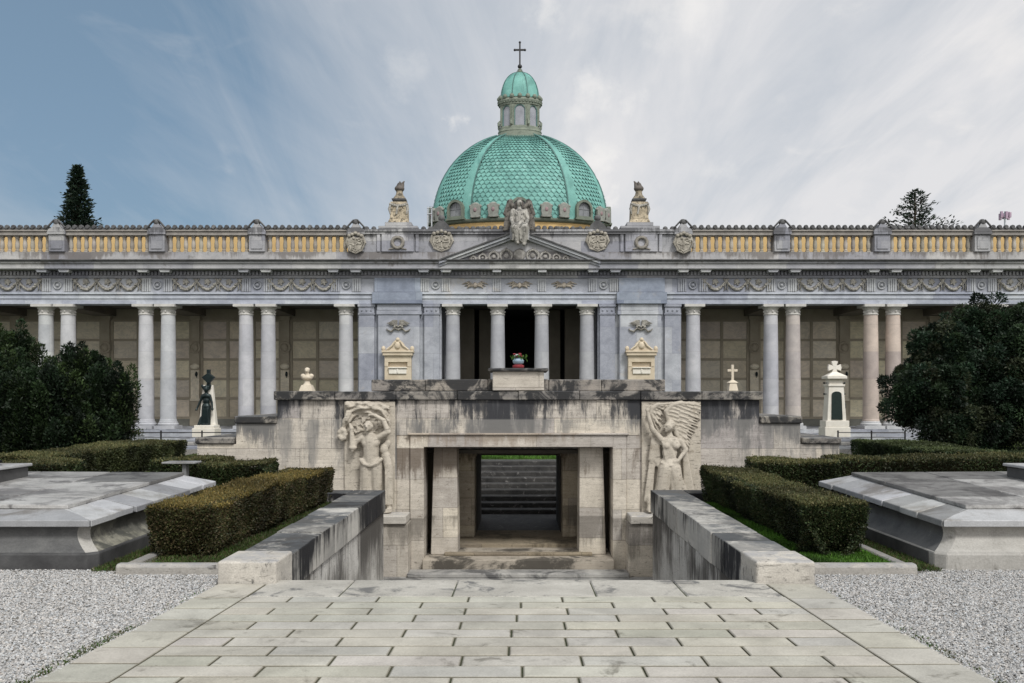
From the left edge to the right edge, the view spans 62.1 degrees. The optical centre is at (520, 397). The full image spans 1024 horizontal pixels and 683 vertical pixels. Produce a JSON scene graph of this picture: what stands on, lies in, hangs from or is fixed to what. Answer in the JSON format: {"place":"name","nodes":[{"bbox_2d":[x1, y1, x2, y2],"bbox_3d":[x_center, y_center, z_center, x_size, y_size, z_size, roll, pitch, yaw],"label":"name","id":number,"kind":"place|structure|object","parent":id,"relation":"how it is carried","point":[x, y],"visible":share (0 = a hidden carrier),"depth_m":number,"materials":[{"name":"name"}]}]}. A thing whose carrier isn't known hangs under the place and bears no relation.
{"place":"outdoors","nodes":[
{"label":"outdoors","id":0,"kind":"place"},
{"bbox_2d":[91,545,151,571],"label":"grass","id":1,"kind":"structure","parent":0,"point":[111,565],"depth_m":10.11,"materials":[{"name":"green plant"}]},
{"bbox_2d":[130,426,146,439],"bbox_3d":[-15.768,1.535,34.427,1.109,0.849,0.971,0,0,0],"label":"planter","id":2,"kind":"object","parent":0,"point":[142,436],"visible":0.19,"depth_m":34.49,"materials":[{"name":"stone"}]},
{"bbox_2d":[184,449,196,454],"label":"garden path","id":3,"kind":"structure","parent":0,"point":[190,451],"depth_m":31.05,"materials":[{"name":"grey stone"}]},
{"bbox_2d":[0,569,1023,682],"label":"gravel ground","id":4,"kind":"structure","parent":0,"point":[17,618],"depth_m":7.97,"materials":[{"name":"grey gravel"}]},
{"bbox_2d":[0,569,217,682],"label":"gravel stones","id":5,"kind":"object","parent":4,"relation":"on","point":[30,655],"visible":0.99,"depth_m":7.64,"materials":[{"name":"grey gravel"}]},
{"bbox_2d":[14,588,203,682],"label":"weeds","id":6,"kind":"object","parent":4,"relation":"on","point":[77,651],"visible":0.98,"depth_m":6.19,"materials":[{"name":"green plant"}]},
{"bbox_2d":[815,569,1023,682],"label":"gravel stones","id":7,"kind":"object","parent":4,"relation":"on","point":[992,638],"visible":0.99,"depth_m":7.63,"materials":[{"name":"grey gravel"}]},
{"bbox_2d":[831,590,1016,682],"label":"weeds","id":8,"kind":"object","parent":4,"relation":"on","point":[930,645],"visible":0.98,"depth_m":6.19,"materials":[{"name":"green plant"}]},
{"bbox_2d":[0,0,1023,228],"label":"sky","id":9,"kind":"structure","parent":0,"point":[173,112],"materials":[{"name":"blue"}]},
{"bbox_2d":[1,443,1023,562],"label":"lawn","id":10,"kind":"structure","parent":0,"point":[229,553],"depth_m":12.99,"materials":[{"name":"green plant"}]},
{"bbox_2d":[1,455,86,471],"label":"clipped hedge","id":11,"kind":"object","parent":10,"relation":"on","point":[59,464],"visible":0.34,"depth_m":16.32,"materials":[{"name":"green plant"}]},
{"bbox_2d":[0,318,143,452],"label":"yew tree","id":12,"kind":"object","parent":10,"relation":"on","point":[72,396],"visible":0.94,"depth_m":27.84,"materials":[{"name":"green plant"}]},
{"bbox_2d":[54,164,102,227],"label":"conifer tree","id":13,"kind":"object","parent":10,"relation":"on","point":[76,210],"visible":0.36,"depth_m":74.59,"materials":[{"name":"green plant"}]},
{"bbox_2d":[0,439,187,471],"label":"clipped hedge","id":14,"kind":"object","parent":10,"relation":"on","point":[130,455],"visible":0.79,"depth_m":21.33,"materials":[{"name":"green plant"}]},
{"bbox_2d":[0,460,215,570],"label":"platform tomb","id":15,"kind":"object","parent":10,"relation":"on","point":[49,520],"visible":0.88,"depth_m":10.53,"materials":[{"name":"grey stone"}]},
{"bbox_2d":[116,552,217,574],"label":"stone kerb","id":16,"kind":"structure","parent":10,"relation":"on","point":[138,566],"depth_m":9.45,"materials":[{"name":"grey stone"}]},
{"bbox_2d":[161,461,201,475],"bbox_3d":[-6.167,1.558,15.475,0.600,0.805,0.350,0,0,0],"label":"stone bench","id":17,"kind":"object","parent":10,"relation":"on","point":[185,467],"visible":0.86,"depth_m":15.38,"materials":[{"name":"grey stone"}]},
{"bbox_2d":[172,437,196,448],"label":"stone steps","id":18,"kind":"structure","parent":10,"relation":"on","point":[191,444],"depth_m":33.10,"materials":[{"name":"stone"}]},
{"bbox_2d":[141,430,235,438],"bbox_3d":[-14.039,1.699,35.355,5.294,0.721,0.390,0,0,0],"label":"iron railing","id":19,"kind":"object","parent":10,"relation":"on","point":[161,432],"visible":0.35,"depth_m":35.18,"materials":[{"name":"metal"}]},
{"bbox_2d":[149,453,234,477],"bbox_3d":[-6.440,1.540,16.751,1.517,0.936,0.851,0,0,0],"label":"clipped hedge","id":20,"kind":"object","parent":10,"relation":"on","point":[193,471],"visible":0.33,"depth_m":16.45,"materials":[{"name":"green plant"}]},
{"bbox_2d":[192,369,220,436],"bbox_3d":[-13.441,0.368,36.400,0.960,3.184,0.800,0,0,0],"label":"bronze monument","id":21,"kind":"object","parent":10,"relation":"on","point":[207,421],"visible":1,"depth_m":36.31,"materials":[{"name":"white stone"}]},
{"bbox_2d":[197,457,278,489],"bbox_3d":[-5.428,1.579,16.400,1.351,0.854,1.155,0,0,0],"label":"clipped hedge","id":22,"kind":"object","parent":10,"relation":"on","point":[223,471],"visible":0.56,"depth_m":15.95,"materials":[{"name":"green plant"}]},
{"bbox_2d":[145,501,331,562],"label":"grass","id":23,"kind":"structure","parent":10,"relation":"on","point":[255,538],"depth_m":10.84,"materials":[{"name":"green plant"}]},
{"bbox_2d":[144,465,334,560],"bbox_3d":[-4.001,1.583,12.978,0.965,0.830,5.662,0,0,2],"label":"clipped hedge","id":24,"kind":"object","parent":10,"relation":"on","point":[209,520],"visible":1,"depth_m":11.15,"materials":[{"name":"green plant"}]},
{"bbox_2d":[0,215,1023,440],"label":"colonnade building","id":25,"kind":"structure","parent":10,"relation":"on","point":[781,316],"depth_m":40.05,"materials":[{"name":"stone"}]},
{"bbox_2d":[381,337,413,379],"bbox_3d":[-5.734,-0.686,39.789,1.542,4.287,0.418,0,0,0],"label":"wall monument","id":26,"kind":"object","parent":25,"relation":"attached to","point":[398,354],"depth_m":39.70,"materials":[{"name":"stone"}]},
{"bbox_2d":[378,181,418,228],"bbox_3d":[-5.725,-9.078,40.230,1.840,2.375,1.000,0,0,0],"label":"urn pedestal","id":27,"kind":"object","parent":25,"relation":"on","point":[398,208],"visible":0.98,"depth_m":39.88,"materials":[{"name":"stone"}]},
{"bbox_2d":[427,207,431,228],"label":"roof ladder frame","id":28,"kind":"object","parent":25,"relation":"on","point":[427,216],"visible":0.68,"depth_m":46.97,"materials":[{"name":"grey metal"}]},
{"bbox_2d":[503,198,535,245],"bbox_3d":[-0.056,-8.088,39.135,1.539,2.330,1.229,0,0,0],"label":"angel statue","id":29,"kind":"object","parent":25,"relation":"on","point":[519,222],"visible":1,"depth_m":39.18,"materials":[{"name":"stone"}]},
{"bbox_2d":[428,41,611,228],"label":"domed chapel","id":30,"kind":"structure","parent":25,"relation":"on","point":[553,180],"depth_m":58.06,"materials":[{"name":"teal metal"}]},
{"bbox_2d":[619,181,659,228],"bbox_3d":[5.597,-9.078,40.230,1.840,2.374,1.000,0,0,0],"label":"urn pedestal","id":31,"kind":"object","parent":25,"relation":"on","point":[639,208],"visible":0.98,"depth_m":39.88,"materials":[{"name":"stone"}]},
{"bbox_2d":[625,337,657,378],"bbox_3d":[5.654,-0.686,39.789,1.542,4.287,0.418,0,0,0],"label":"wall monument","id":32,"kind":"object","parent":25,"relation":"attached to","point":[641,354],"depth_m":39.70,"materials":[{"name":"stone"}]},
{"bbox_2d":[195,368,840,577],"bbox_3d":[-0.045,1.504,19.475,13.127,4.212,5.850,0,0,0],"label":"memorial gateway","id":33,"kind":"object","parent":10,"relation":"on","point":[620,449],"visible":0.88,"depth_m":17.27,"materials":[{"name":"stone"}]},
{"bbox_2d":[299,367,314,390],"bbox_3d":[-4.467,-0.393,17.800,0.290,0.493,0.240,0,0,0],"label":"marble bust","id":34,"kind":"object","parent":33,"relation":"on","point":[306,377],"visible":1,"depth_m":17.73,"materials":[{"name":"white stone"}]},
{"bbox_2d":[510,353,527,367],"bbox_3d":[-0.033,-0.770,17.589,0.367,0.330,0.262,0,0,0],"label":"flower vase","id":35,"kind":"object","parent":33,"relation":"on","point":[518,361],"visible":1,"depth_m":17.52,"materials":[{"name":"white ceramic"}]},
{"bbox_2d":[727,365,737,390],"bbox_3d":[4.437,-0.421,17.800,0.210,0.549,0.198,0,0,0],"label":"stone cross","id":36,"kind":"object","parent":33,"relation":"on","point":[732,384],"visible":0.99,"depth_m":17.75,"materials":[{"name":"beige stone"}]},
{"bbox_2d":[699,463,870,556],"bbox_3d":[3.763,1.588,12.993,0.948,0.818,5.602,0,0,0],"label":"clipped hedge","id":37,"kind":"object","parent":10,"relation":"on","point":[804,516],"visible":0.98,"depth_m":11.11,"materials":[{"name":"green plant"}]},
{"bbox_2d":[744,454,841,489],"bbox_3d":[5.263,1.558,16.474,1.623,0.902,1.212,0,0,0],"label":"clipped hedge","id":38,"kind":"object","parent":10,"relation":"on","point":[806,471],"visible":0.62,"depth_m":16.00,"materials":[{"name":"green plant"}]},
{"bbox_2d":[705,501,894,562],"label":"grass","id":39,"kind":"structure","parent":10,"relation":"on","point":[862,556],"depth_m":10.48,"materials":[{"name":"green plant"}]},
{"bbox_2d":[819,361,850,436],"bbox_3d":[13.475,0.182,36.490,1.080,3.555,0.820,0,0,0],"label":"marble stele","id":40,"kind":"object","parent":10,"relation":"on","point":[833,421],"visible":0.99,"depth_m":36.21,"materials":[{"name":"white stone"}]},
{"bbox_2d":[839,437,867,448],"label":"stone steps","id":41,"kind":"structure","parent":10,"relation":"on","point":[845,443],"depth_m":32.78,"materials":[{"name":"stone"}]},
{"bbox_2d":[815,544,916,574],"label":"stone kerb","id":42,"kind":"structure","parent":10,"relation":"on","point":[897,566],"depth_m":9.45,"materials":[{"name":"grey stone"}]},
{"bbox_2d":[837,430,905,439],"bbox_3d":[14.536,1.699,35.355,2.975,0.721,0.390,0,0,0],"label":"iron railing","id":43,"kind":"object","parent":10,"relation":"on","point":[871,432],"visible":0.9,"depth_m":35.18,"materials":[{"name":"metal"}]},
{"bbox_2d":[819,463,1023,570],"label":"platform tomb","id":44,"kind":"object","parent":10,"relation":"on","point":[960,521],"visible":0.91,"depth_m":10.69,"materials":[{"name":"grey stone"}]},
{"bbox_2d":[821,450,1023,476],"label":"clipped hedge","id":45,"kind":"object","parent":10,"relation":"on","point":[915,462],"visible":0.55,"depth_m":16.34,"materials":[{"name":"green plant"}]},
{"bbox_2d":[884,188,962,227],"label":"conifer tree","id":46,"kind":"object","parent":10,"relation":"on","point":[914,207],"visible":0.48,"depth_m":69.58,"materials":[{"name":"green plant"}]},
{"bbox_2d":[850,438,1022,460],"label":"clipped hedge","id":47,"kind":"object","parent":10,"relation":"on","point":[864,446],"visible":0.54,"depth_m":22.36,"materials":[{"name":"green plant"}]},
{"bbox_2d":[875,291,1023,450],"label":"yew tree","id":48,"kind":"object","parent":10,"relation":"on","point":[960,381],"visible":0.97,"depth_m":28.12,"materials":[{"name":"green plant"}]},
{"bbox_2d":[999,211,1011,224],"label":"antenna mast","id":49,"kind":"object","parent":10,"relation":"on","point":[1005,215],"visible":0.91,"depth_m":119.68,"materials":[{"name":"grey metal"}]},
{"bbox_2d":[32,584,994,682],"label":"path","id":50,"kind":"structure","parent":0,"point":[733,639],"depth_m":6.43,"materials":[{"name":"grey stone"}]},
{"bbox_2d":[180,584,848,682],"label":"path bedding","id":51,"kind":"object","parent":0,"point":[511,632],"visible":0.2,"depth_m":6.82,"materials":[{"name":"soil"}]},
{"bbox_2d":[383,577,652,583],"bbox_3d":[-0.045,3.610,14.665,8.600,0.200,5.290,0,0,0],"label":"sunken court","id":52,"kind":"object","parent":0,"point":[458,579],"depth_m":16.53,"materials":[{"name":"grey stone"}]},
{"bbox_2d":[218,490,384,584],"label":"stair parapet","id":53,"kind":"structure","parent":52,"relation":"on","point":[339,536],"depth_m":11.62,"materials":[{"name":"grey stone"}]},
{"bbox_2d":[249,580,782,596],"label":"stone staircase","id":54,"kind":"structure","parent":52,"relation":"on","point":[490,588],"depth_m":8.60,"materials":[{"name":"grey stone"}]},
{"bbox_2d":[650,490,814,584],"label":"stair parapet","id":55,"kind":"structure","parent":52,"relation":"on","point":[695,537],"depth_m":11.56,"materials":[{"name":"grey stone"}]},
{"bbox_2d":[478,514,558,529],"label":"passage floor","id":56,"kind":"structure","parent":0,"point":[518,521],"depth_m":21.68,"materials":[{"name":"grey stone"}]},
{"bbox_2d":[481,460,555,513],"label":"staircase","id":57,"kind":"structure","parent":56,"relation":"on","point":[518,486],"depth_m":24.93,"materials":[{"name":"stone"}]},
{"bbox_2d":[481,455,555,458],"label":"grass","id":58,"kind":"structure","parent":0,"point":[522,456],"depth_m":27.45,"materials":[{"name":"green plant"}]},
{"bbox_2d":[839,449,853,454],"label":"garden path","id":59,"kind":"structure","parent":0,"point":[846,451],"depth_m":31.05,"materials":[{"name":"grey stone"}]},
{"bbox_2d":[860,538,941,571],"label":"grass","id":60,"kind":"structure","parent":0,"point":[898,555],"depth_m":10.35,"materials":[{"name":"green plant"}]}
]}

